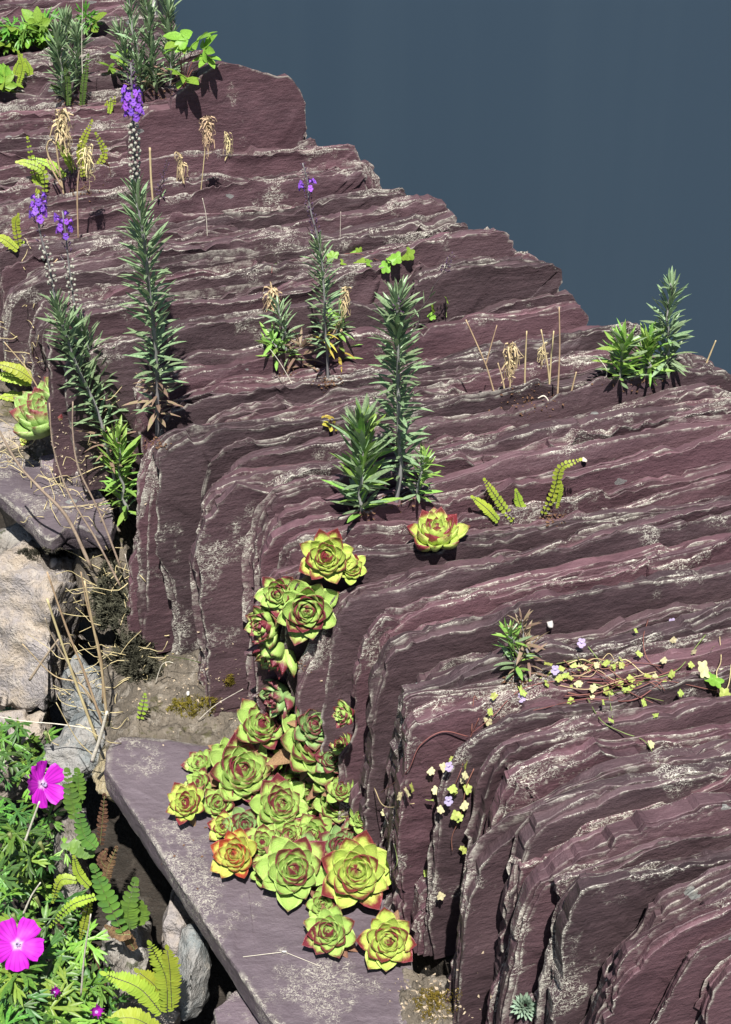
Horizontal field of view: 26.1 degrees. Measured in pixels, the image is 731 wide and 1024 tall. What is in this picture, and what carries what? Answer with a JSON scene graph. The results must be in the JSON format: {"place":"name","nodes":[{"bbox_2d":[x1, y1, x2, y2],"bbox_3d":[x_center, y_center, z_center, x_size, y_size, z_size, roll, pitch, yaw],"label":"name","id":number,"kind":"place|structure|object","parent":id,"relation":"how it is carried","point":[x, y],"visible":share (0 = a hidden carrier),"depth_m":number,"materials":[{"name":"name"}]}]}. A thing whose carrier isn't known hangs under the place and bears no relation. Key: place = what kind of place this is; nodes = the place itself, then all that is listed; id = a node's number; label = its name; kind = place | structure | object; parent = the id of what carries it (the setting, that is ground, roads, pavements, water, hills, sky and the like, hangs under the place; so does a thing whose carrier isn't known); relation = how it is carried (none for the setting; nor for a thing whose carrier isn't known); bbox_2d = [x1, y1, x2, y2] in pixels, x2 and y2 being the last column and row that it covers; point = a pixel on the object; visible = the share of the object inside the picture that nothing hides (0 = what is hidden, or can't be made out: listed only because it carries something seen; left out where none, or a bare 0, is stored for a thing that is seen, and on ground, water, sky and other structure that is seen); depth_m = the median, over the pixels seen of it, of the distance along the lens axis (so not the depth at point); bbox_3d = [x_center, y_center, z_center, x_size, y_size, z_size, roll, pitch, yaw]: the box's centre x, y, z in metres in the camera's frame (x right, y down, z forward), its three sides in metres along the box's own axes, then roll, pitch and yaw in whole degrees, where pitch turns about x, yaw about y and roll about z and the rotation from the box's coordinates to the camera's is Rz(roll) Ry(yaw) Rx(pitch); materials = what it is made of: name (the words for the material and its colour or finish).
{"place":"outdoors","nodes":[
{"label":"outdoors","id":0,"kind":"place"},
{"bbox_2d":[0,0,237,1023],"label":"ground","id":1,"kind":"structure","parent":0,"point":[133,859],"depth_m":2.70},
{"bbox_2d":[0,707,130,1023],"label":"cranesbill","id":2,"kind":"object","parent":1,"relation":"on","point":[15,989],"visible":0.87,"depth_m":2.35,"materials":[{"name":"green plant"}]},
{"bbox_2d":[0,917,43,973],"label":"cranesbill flower","id":3,"kind":"object","parent":2,"relation":"attached to","point":[20,944],"visible":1,"depth_m":2.15,"materials":[{"name":"pink plant"}]},
{"bbox_2d":[27,760,64,820],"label":"cranesbill flower","id":4,"kind":"object","parent":2,"relation":"attached to","point":[50,790],"visible":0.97,"depth_m":2.39,"materials":[{"name":"pink plant"}]},
{"bbox_2d":[0,241,178,745],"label":"dead stems","id":5,"kind":"object","parent":1,"relation":"on","point":[115,571],"visible":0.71,"depth_m":2.63,"materials":[{"name":"plant"}]},
{"bbox_2d":[0,0,730,1023],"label":"slate wall","id":6,"kind":"structure","parent":1,"relation":"on","point":[586,878],"depth_m":2.32,"materials":[{"name":"stone"}]},
{"bbox_2d":[0,63,23,95],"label":"columbine","id":7,"kind":"object","parent":6,"relation":"on","point":[7,83],"visible":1,"depth_m":3.52,"materials":[{"name":"green plant"}]},
{"bbox_2d":[0,213,24,251],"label":"fern","id":8,"kind":"object","parent":6,"relation":"on","point":[8,242],"visible":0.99,"depth_m":2.93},
{"bbox_2d":[0,6,60,54],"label":"cranesbill","id":9,"kind":"object","parent":6,"relation":"on","point":[32,31],"visible":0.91,"depth_m":3.75,"materials":[{"name":"green plant"}]},
{"bbox_2d":[15,136,54,194],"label":"fern","id":10,"kind":"object","parent":6,"relation":"attached to","point":[39,176],"visible":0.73,"depth_m":3.09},
{"bbox_2d":[9,380,62,439],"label":"houseleek","id":11,"kind":"object","parent":6,"relation":"on","point":[29,413],"visible":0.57,"depth_m":2.66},
{"bbox_2d":[14,546,75,561],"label":"moss","id":12,"kind":"object","parent":6,"relation":"on","point":[38,552],"visible":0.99,"depth_m":2.72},
{"bbox_2d":[39,18,77,98],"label":"toadflax","id":13,"kind":"object","parent":6,"relation":"on","point":[56,51],"visible":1,"depth_m":3.42,"materials":[{"name":"green plant"}]},
{"bbox_2d":[46,108,73,192],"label":"dried stalk","id":14,"kind":"object","parent":6,"relation":"on","point":[61,125],"visible":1,"depth_m":3.02,"materials":[{"name":"plant"}]},
{"bbox_2d":[0,380,136,510],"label":"soil","id":15,"kind":"structure","parent":6,"relation":"in","point":[6,407],"depth_m":2.80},
{"bbox_2d":[0,361,31,400],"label":"fern","id":16,"kind":"object","parent":15,"relation":"on","point":[19,374],"visible":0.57,"depth_m":2.88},
{"bbox_2d":[4,408,491,1023],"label":"grit","id":17,"kind":"object","parent":15,"relation":"on","point":[232,718],"visible":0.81,"depth_m":2.49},
{"bbox_2d":[31,119,107,188],"bbox_3d":[-0.584,-0.709,3.106,0.152,0.147,0.034,-2,36,-2],"label":"fern","id":18,"kind":"object","parent":6,"relation":"on","point":[68,159],"visible":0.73,"depth_m":3.11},
{"bbox_2d":[50,53,89,105],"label":"fern","id":19,"kind":"object","parent":6,"relation":"on","point":[68,85],"visible":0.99,"depth_m":3.46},
{"bbox_2d":[49,855,96,938],"bbox_3d":[-0.427,0.569,2.300,0.078,0.200,0.035,0,36,0],"label":"fern","id":20,"kind":"object","parent":6,"relation":"attached to","point":[66,878],"visible":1,"depth_m":2.28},
{"bbox_2d":[63,767,85,819],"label":"fern","id":21,"kind":"object","parent":6,"relation":"on","point":[76,790],"visible":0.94,"depth_m":2.37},
{"bbox_2d":[64,19,94,85],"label":"toadflax","id":22,"kind":"object","parent":6,"relation":"on","point":[76,34],"visible":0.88,"depth_m":3.54,"materials":[{"name":"green plant"}]},
{"bbox_2d":[29,191,135,512],"bbox_3d":[-0.446,-0.233,2.495,0.141,0.584,0.094,0,36,0],"label":"toadflax","id":23,"kind":"object","parent":6,"relation":"on","point":[58,314],"visible":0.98,"depth_m":2.48,"materials":[{"name":"green plant"}]},
{"bbox_2d":[61,0,106,41],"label":"cranesbill","id":24,"kind":"object","parent":6,"relation":"on","point":[95,18],"visible":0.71,"depth_m":3.82,"materials":[{"name":"green plant"}]},
{"bbox_2d":[76,140,95,237],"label":"dried stalk","id":25,"kind":"object","parent":6,"relation":"on","point":[89,163],"visible":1,"depth_m":2.90,"materials":[{"name":"plant"}]},
{"bbox_2d":[49,403,122,590],"bbox_3d":[-0.433,-0.018,2.444,0.083,0.356,0.004,0,36,0],"label":"dry twig","id":26,"kind":"object","parent":6,"relation":"attached to","point":[96,540],"visible":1,"depth_m":2.46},
{"bbox_2d":[60,793,117,881],"bbox_3d":[-0.412,0.487,2.351,0.090,0.172,0.033,0,36,0],"label":"fern","id":27,"kind":"object","parent":6,"relation":"on","point":[85,844],"visible":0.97,"depth_m":2.36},
{"bbox_2d":[53,210,142,493],"bbox_3d":[-0.427,-0.241,2.535,0.116,0.530,0.098,0,36,0],"label":"toadflax","id":28,"kind":"object","parent":6,"relation":"on","point":[82,330],"visible":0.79,"depth_m":2.50,"materials":[{"name":"green plant"}]},
{"bbox_2d":[65,506,142,678],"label":"soil","id":29,"kind":"structure","parent":6,"relation":"on","point":[123,541],"depth_m":2.69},
{"bbox_2d":[0,431,93,570],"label":"dry twig","id":30,"kind":"object","parent":29,"relation":"on","point":[60,508],"visible":1,"depth_m":2.51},
{"bbox_2d":[87,556,130,636],"bbox_3d":[-0.457,0.196,2.783,0.073,0.367,0.376,-9,37,-13],"label":"moss","id":31,"kind":"object","parent":6,"relation":"attached to","point":[102,603],"visible":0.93,"depth_m":2.60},
{"bbox_2d":[96,415,140,526],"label":"toadflax","id":32,"kind":"object","parent":6,"relation":"on","point":[118,452],"visible":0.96,"depth_m":2.59,"materials":[{"name":"green plant"}]},
{"bbox_2d":[89,863,149,950],"bbox_3d":[-0.338,0.550,2.197,0.070,0.199,0.031,-24,42,-29],"label":"fern","id":33,"kind":"object","parent":6,"relation":"on","point":[131,913],"visible":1,"depth_m":2.20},
{"bbox_2d":[106,17,142,84],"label":"toadflax","id":34,"kind":"object","parent":6,"relation":"on","point":[123,47],"visible":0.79,"depth_m":3.48,"materials":[{"name":"green plant"}]},
{"bbox_2d":[103,628,163,684],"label":"moss","id":35,"kind":"object","parent":6,"relation":"attached to","point":[130,667],"visible":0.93,"depth_m":2.58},
{"bbox_2d":[114,0,162,89],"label":"toadflax","id":36,"kind":"object","parent":6,"relation":"on","point":[129,11],"visible":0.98,"depth_m":3.44,"materials":[{"name":"green plant"}]},
{"bbox_2d":[99,940,181,1023],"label":"fern","id":37,"kind":"object","parent":6,"relation":"on","point":[160,986],"visible":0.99,"depth_m":2.15,"materials":[{"name":"plant"}]},
{"bbox_2d":[122,48,158,93],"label":"toadflax","id":38,"kind":"object","parent":6,"relation":"on","point":[135,57],"visible":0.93,"depth_m":3.48,"materials":[{"name":"green plant"}]},
{"bbox_2d":[116,60,187,438],"bbox_3d":[-0.314,-0.355,2.271,0.098,0.605,0.096,11,37,14],"label":"toadflax","id":39,"kind":"object","parent":6,"relation":"on","point":[139,231],"visible":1,"depth_m":2.29,"materials":[{"name":"green plant"}]},
{"bbox_2d":[134,0,173,92],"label":"toadflax","id":40,"kind":"object","parent":6,"relation":"on","point":[149,41],"visible":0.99,"depth_m":3.46,"materials":[{"name":"green plant"}]},
{"bbox_2d":[152,0,188,87],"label":"toadflax","id":41,"kind":"object","parent":6,"relation":"on","point":[167,28],"visible":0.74,"depth_m":3.46,"materials":[{"name":"green plant"}]},
{"bbox_2d":[103,644,240,751],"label":"soil","id":42,"kind":"structure","parent":6,"relation":"on","point":[206,730],"depth_m":2.51,"materials":[{"name":"soil"}]},
{"bbox_2d":[46,598,97,742],"bbox_3d":[-0.436,0.240,2.350,0.049,0.308,0.007,-19,40,-24],"label":"dry twig","id":43,"kind":"object","parent":42,"relation":"on","point":[76,683],"visible":0.98,"depth_m":2.35,"materials":[{"name":"plant"}]},
{"bbox_2d":[46,571,105,729],"bbox_3d":[-0.433,0.213,2.366,0.055,0.334,0.004,-17,39,-22],"label":"dry twig","id":44,"kind":"object","parent":42,"relation":"on","point":[84,673],"visible":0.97,"depth_m":2.37,"materials":[{"name":"plant"}]},
{"bbox_2d":[165,694,220,718],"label":"moss","id":45,"kind":"object","parent":42,"relation":"on","point":[186,702],"visible":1,"depth_m":2.50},
{"bbox_2d":[166,781,204,825],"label":"houseleek","id":46,"kind":"object","parent":6,"relation":"on","point":[185,804],"visible":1,"depth_m":2.28,"materials":[{"name":"green plant"}]},
{"bbox_2d":[162,29,220,88],"bbox_3d":[-0.352,-0.915,3.200,0.114,0.118,0.084,-10,37,-13],"label":"columbine","id":47,"kind":"object","parent":6,"relation":"on","point":[178,42],"visible":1,"depth_m":3.18,"materials":[{"name":"green plant"}]},
{"bbox_2d":[181,749,211,771],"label":"houseleek","id":48,"kind":"object","parent":6,"relation":"on","point":[198,760],"visible":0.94,"depth_m":2.37,"materials":[{"name":"green plant"}]},
{"bbox_2d":[184,767,213,791],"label":"houseleek","id":49,"kind":"object","parent":6,"relation":"on","point":[200,777],"visible":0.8,"depth_m":2.34,"materials":[{"name":"green plant"}]},
{"bbox_2d":[199,115,216,188],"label":"dried stalk","id":50,"kind":"object","parent":6,"relation":"on","point":[207,135],"visible":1,"depth_m":3.00,"materials":[{"name":"plant"}]},
{"bbox_2d":[201,788,234,818],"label":"houseleek","id":51,"kind":"object","parent":6,"relation":"on","point":[214,804],"visible":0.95,"depth_m":2.30,"materials":[{"name":"green plant"}]},
{"bbox_2d":[207,809,238,839],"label":"houseleek","id":52,"kind":"object","parent":6,"relation":"on","point":[218,829],"visible":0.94,"depth_m":2.27,"materials":[{"name":"green plant"}]},
{"bbox_2d":[210,827,256,878],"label":"houseleek","id":53,"kind":"object","parent":6,"relation":"on","point":[234,851],"visible":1,"depth_m":2.20,"materials":[{"name":"yellow plant"}]},
{"bbox_2d":[221,806,258,832],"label":"houseleek","id":54,"kind":"object","parent":6,"relation":"on","point":[243,818],"visible":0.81,"depth_m":2.27,"materials":[{"name":"green plant"}]},
{"bbox_2d":[207,732,277,802],"bbox_3d":[-0.178,0.395,2.334,0.120,0.120,0.102,-24,42,-29],"label":"houseleek","id":55,"kind":"object","parent":6,"relation":"on","point":[238,768],"visible":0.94,"depth_m":2.31,"materials":[{"name":"green plant"}]},
{"bbox_2d":[234,698,282,751],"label":"houseleek","id":56,"kind":"object","parent":6,"relation":"on","point":[252,728],"visible":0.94,"depth_m":2.31,"materials":[{"name":"green plant"}]},
{"bbox_2d":[244,605,278,648],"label":"houseleek","id":57,"kind":"object","parent":6,"relation":"on","point":[262,625],"visible":0.99,"depth_m":2.17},
{"bbox_2d":[244,823,278,855],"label":"houseleek","id":58,"kind":"object","parent":6,"relation":"on","point":[262,839],"visible":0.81,"depth_m":2.24,"materials":[{"name":"green plant"}]},
{"bbox_2d":[254,576,291,616],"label":"houseleek","id":59,"kind":"object","parent":6,"relation":"on","point":[269,594],"visible":0.96,"depth_m":2.15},
{"bbox_2d":[252,637,296,678],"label":"houseleek","id":60,"kind":"object","parent":6,"relation":"on","point":[278,658],"visible":0.98,"depth_m":2.20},
{"bbox_2d":[258,679,294,718],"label":"houseleek","id":61,"kind":"object","parent":6,"relation":"on","point":[277,697],"visible":1,"depth_m":2.26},
{"bbox_2d":[255,321,300,370],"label":"toadflax","id":62,"kind":"object","parent":6,"relation":"on","point":[272,335],"visible":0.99,"depth_m":2.55,"materials":[{"name":"green plant"}]},
{"bbox_2d":[248,772,309,832],"bbox_3d":[-0.123,0.429,2.282,0.088,0.092,0.103,0,36,0],"label":"houseleek","id":63,"kind":"object","parent":6,"relation":"on","point":[279,796],"visible":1,"depth_m":2.26,"materials":[{"name":"green plant"}]},
{"bbox_2d":[260,295,303,365],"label":"toadflax","id":64,"kind":"object","parent":6,"relation":"on","point":[279,321],"visible":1,"depth_m":2.54,"materials":[{"name":"green plant"}]},
{"bbox_2d":[274,818,301,841],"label":"houseleek","id":65,"kind":"object","parent":6,"relation":"on","point":[292,831],"visible":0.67,"depth_m":2.25,"materials":[{"name":"green plant"}]},
{"bbox_2d":[253,834,326,911],"bbox_3d":[-0.106,0.499,2.189,0.104,0.109,0.112,-23,42,-28],"label":"houseleek","id":66,"kind":"object","parent":6,"relation":"on","point":[290,872],"visible":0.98,"depth_m":2.17,"materials":[{"name":"green plant"}]},
{"bbox_2d":[266,714,335,785],"bbox_3d":[-0.066,0.340,2.269,0.126,0.119,0.108,-27,44,-32],"label":"houseleek","id":67,"kind":"object","parent":6,"relation":"on","point":[299,757],"visible":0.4,"depth_m":2.25,"materials":[{"name":"green plant"}]},
{"bbox_2d":[279,328,324,371],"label":"toadflax","id":68,"kind":"object","parent":6,"relation":"on","point":[303,344],"visible":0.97,"depth_m":2.56,"materials":[{"name":"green plant"}]},
{"bbox_2d":[287,707,324,750],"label":"houseleek","id":69,"kind":"object","parent":6,"relation":"on","point":[309,727],"visible":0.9,"depth_m":2.23,"materials":[{"name":"green plant"}]},
{"bbox_2d":[276,578,339,645],"bbox_3d":[-0.079,0.133,2.146,0.087,0.083,0.064,0,36,0],"label":"houseleek","id":70,"kind":"object","parent":6,"relation":"on","point":[305,613],"visible":1,"depth_m":2.14,"materials":[{"name":"plant"}]},
{"bbox_2d":[295,813,337,840],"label":"houseleek","id":71,"kind":"object","parent":6,"relation":"on","point":[315,826],"visible":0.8,"depth_m":2.25,"materials":[{"name":"green plant"}]},
{"bbox_2d":[305,885,334,916],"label":"houseleek","id":72,"kind":"object","parent":6,"relation":"on","point":[316,903],"visible":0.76,"depth_m":2.16,"materials":[{"name":"green plant"}]},
{"bbox_2d":[298,163,343,377],"bbox_3d":[-0.066,-0.357,2.431,0.070,0.389,0.066,0,36,0],"label":"toadflax","id":73,"kind":"object","parent":6,"relation":"on","point":[320,258],"visible":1,"depth_m":2.44,"materials":[{"name":"green plant"}]},
{"bbox_2d":[314,741,338,774],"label":"houseleek","id":74,"kind":"object","parent":6,"relation":"on","point":[327,763],"visible":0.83,"depth_m":2.23,"materials":[{"name":"green plant"}]},
{"bbox_2d":[298,528,357,583],"bbox_3d":[-0.050,0.060,2.125,0.081,0.063,0.063,0,36,0],"label":"houseleek","id":75,"kind":"object","parent":6,"relation":"on","point":[325,554],"visible":1,"depth_m":2.12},
{"bbox_2d":[302,905,357,958],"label":"houseleek","id":76,"kind":"object","parent":6,"relation":"on","point":[330,931],"visible":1,"depth_m":2.09,"materials":[{"name":"green plant"}]},
{"bbox_2d":[312,786,349,825],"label":"houseleek","id":77,"kind":"object","parent":6,"relation":"on","point":[322,806],"visible":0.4,"depth_m":2.26,"materials":[{"name":"green plant"}]},
{"bbox_2d":[319,824,352,852],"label":"houseleek","id":78,"kind":"object","parent":6,"relation":"on","point":[333,838],"visible":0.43,"depth_m":2.22,"materials":[{"name":"green plant"}]},
{"bbox_2d":[322,776,352,802],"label":"houseleek","id":79,"kind":"object","parent":6,"relation":"on","point":[334,792],"visible":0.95,"depth_m":2.22,"materials":[{"name":"green plant"}]},
{"bbox_2d":[321,299,362,371],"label":"toadflax","id":80,"kind":"object","parent":6,"relation":"on","point":[343,326],"visible":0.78,"depth_m":2.57,"materials":[{"name":"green plant"}]},
{"bbox_2d":[331,699,354,727],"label":"houseleek","id":81,"kind":"object","parent":6,"relation":"on","point":[343,714],"visible":1,"depth_m":2.05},
{"bbox_2d":[338,554,366,585],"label":"houseleek","id":82,"kind":"object","parent":6,"relation":"on","point":[351,576],"visible":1,"depth_m":2.13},
{"bbox_2d":[318,830,391,909],"bbox_3d":[-0.011,0.502,2.156,0.118,0.118,0.096,0,36,0],"label":"houseleek","id":83,"kind":"object","parent":6,"relation":"on","point":[357,868],"visible":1,"depth_m":2.14,"materials":[{"name":"green plant"}]},
{"bbox_2d":[48,89,663,889],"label":"leaf litter","id":84,"kind":"object","parent":6,"relation":"on","point":[332,387],"visible":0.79,"depth_m":2.45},
{"bbox_2d":[321,394,401,522],"bbox_3d":[-0.003,-0.072,2.167,0.106,0.204,0.106,30,46,35],"label":"toadflax","id":85,"kind":"object","parent":6,"relation":"on","point":[364,450],"visible":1,"depth_m":2.17,"materials":[{"name":"green plant"}]},
{"bbox_2d":[326,247,414,273],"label":"creeping toadflax","id":86,"kind":"object","parent":6,"relation":"on","point":[394,259],"visible":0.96,"depth_m":2.65,"materials":[{"name":"green plant"}]},
{"bbox_2d":[355,907,416,971],"bbox_3d":[0.029,0.571,2.085,0.081,0.084,0.074,-21,41,-26],"label":"houseleek","id":87,"kind":"object","parent":6,"relation":"on","point":[386,942],"visible":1,"depth_m":2.07,"materials":[{"name":"green plant"}]},
{"bbox_2d":[367,275,434,502],"bbox_3d":[0.049,-0.155,2.130,0.096,0.370,0.096,0,36,0],"label":"toadflax","id":88,"kind":"object","parent":6,"relation":"on","point":[398,312],"visible":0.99,"depth_m":2.11,"materials":[{"name":"green plant"}]},
{"bbox_2d":[394,443,443,502],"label":"toadflax","id":89,"kind":"object","parent":6,"relation":"on","point":[421,470],"visible":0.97,"depth_m":2.21,"materials":[{"name":"green plant"}]},
{"bbox_2d":[399,968,453,1023],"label":"soil","id":90,"kind":"structure","parent":6,"relation":"on","point":[424,981],"depth_m":2.05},
{"bbox_2d":[410,985,462,1022],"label":"moss","id":91,"kind":"object","parent":90,"relation":"on","point":[429,999],"visible":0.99,"depth_m":2.04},
{"bbox_2d":[374,696,491,899],"bbox_3d":[0.066,0.350,2.009,0.186,0.289,0.106,21,41,27],"label":"creeping toadflax","id":92,"kind":"object","parent":6,"relation":"on","point":[457,816],"visible":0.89,"depth_m":1.93,"materials":[{"name":"plant"}]},
{"bbox_2d":[407,506,469,551],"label":"houseleek","id":93,"kind":"object","parent":6,"relation":"on","point":[434,529],"visible":1,"depth_m":2.17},
{"bbox_2d":[470,478,525,522],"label":"fern","id":94,"kind":"object","parent":6,"relation":"on","point":[482,505],"visible":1,"depth_m":2.25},
{"bbox_2d":[501,342,523,387],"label":"dried stalk","id":95,"kind":"object","parent":6,"relation":"on","point":[510,360],"visible":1,"depth_m":2.44,"materials":[{"name":"plant"}]},
{"bbox_2d":[491,618,540,681],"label":"toadflax","id":96,"kind":"object","parent":6,"relation":"on","point":[510,637],"visible":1,"depth_m":1.95,"materials":[{"name":"green plant"}]},
{"bbox_2d":[510,992,536,1020],"bbox_3d":[0.188,0.577,1.849,0.038,0.029,0.034,0,36,0],"label":"stonecrop","id":97,"kind":"object","parent":6,"relation":"on","point":[520,1010],"visible":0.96,"depth_m":1.85,"materials":[{"name":"green plant"}]},
{"bbox_2d":[504,608,549,676],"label":"toadflax","id":98,"kind":"object","parent":6,"relation":"on","point":[526,642],"visible":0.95,"depth_m":1.95,"materials":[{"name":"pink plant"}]},
{"bbox_2d":[541,458,581,515],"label":"fern","id":99,"kind":"object","parent":6,"relation":"on","point":[557,490],"visible":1,"depth_m":2.26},
{"bbox_2d":[471,618,719,761],"bbox_3d":[0.320,0.223,1.950,0.219,0.067,0.324,30,45,34],"label":"creeping toadflax","id":100,"kind":"object","parent":6,"relation":"on","point":[556,669],"visible":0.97,"depth_m":1.96,"materials":[{"name":"plant"}]},
{"bbox_2d":[592,319,648,388],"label":"toadflax","id":101,"kind":"object","parent":6,"relation":"on","point":[622,347],"visible":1,"depth_m":2.45,"materials":[{"name":"green plant"}]},
{"bbox_2d":[617,320,674,384],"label":"toadflax","id":102,"kind":"object","parent":6,"relation":"on","point":[648,342],"visible":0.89,"depth_m":2.47,"materials":[{"name":"green plant"}]},
{"bbox_2d":[642,266,696,377],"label":"toadflax","id":103,"kind":"object","parent":6,"relation":"on","point":[675,326],"visible":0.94,"depth_m":2.45,"materials":[{"name":"green plant"}]},
{"bbox_2d":[698,636,730,696],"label":"creeping toadflax","id":104,"kind":"object","parent":6,"relation":"on","point":[713,679],"visible":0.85,"depth_m":1.96,"materials":[{"name":"plant"}]},
{"bbox_2d":[152,0,730,373],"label":"metal door","id":105,"kind":"structure","parent":1,"relation":"on","point":[584,146],"depth_m":4.44,"materials":[{"name":"blue paint"}]},
{"bbox_2d":[173,0,730,373],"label":"door panel","id":106,"kind":"structure","parent":105,"relation":"in","point":[595,135],"depth_m":4.44,"materials":[{"name":"blue paint"}]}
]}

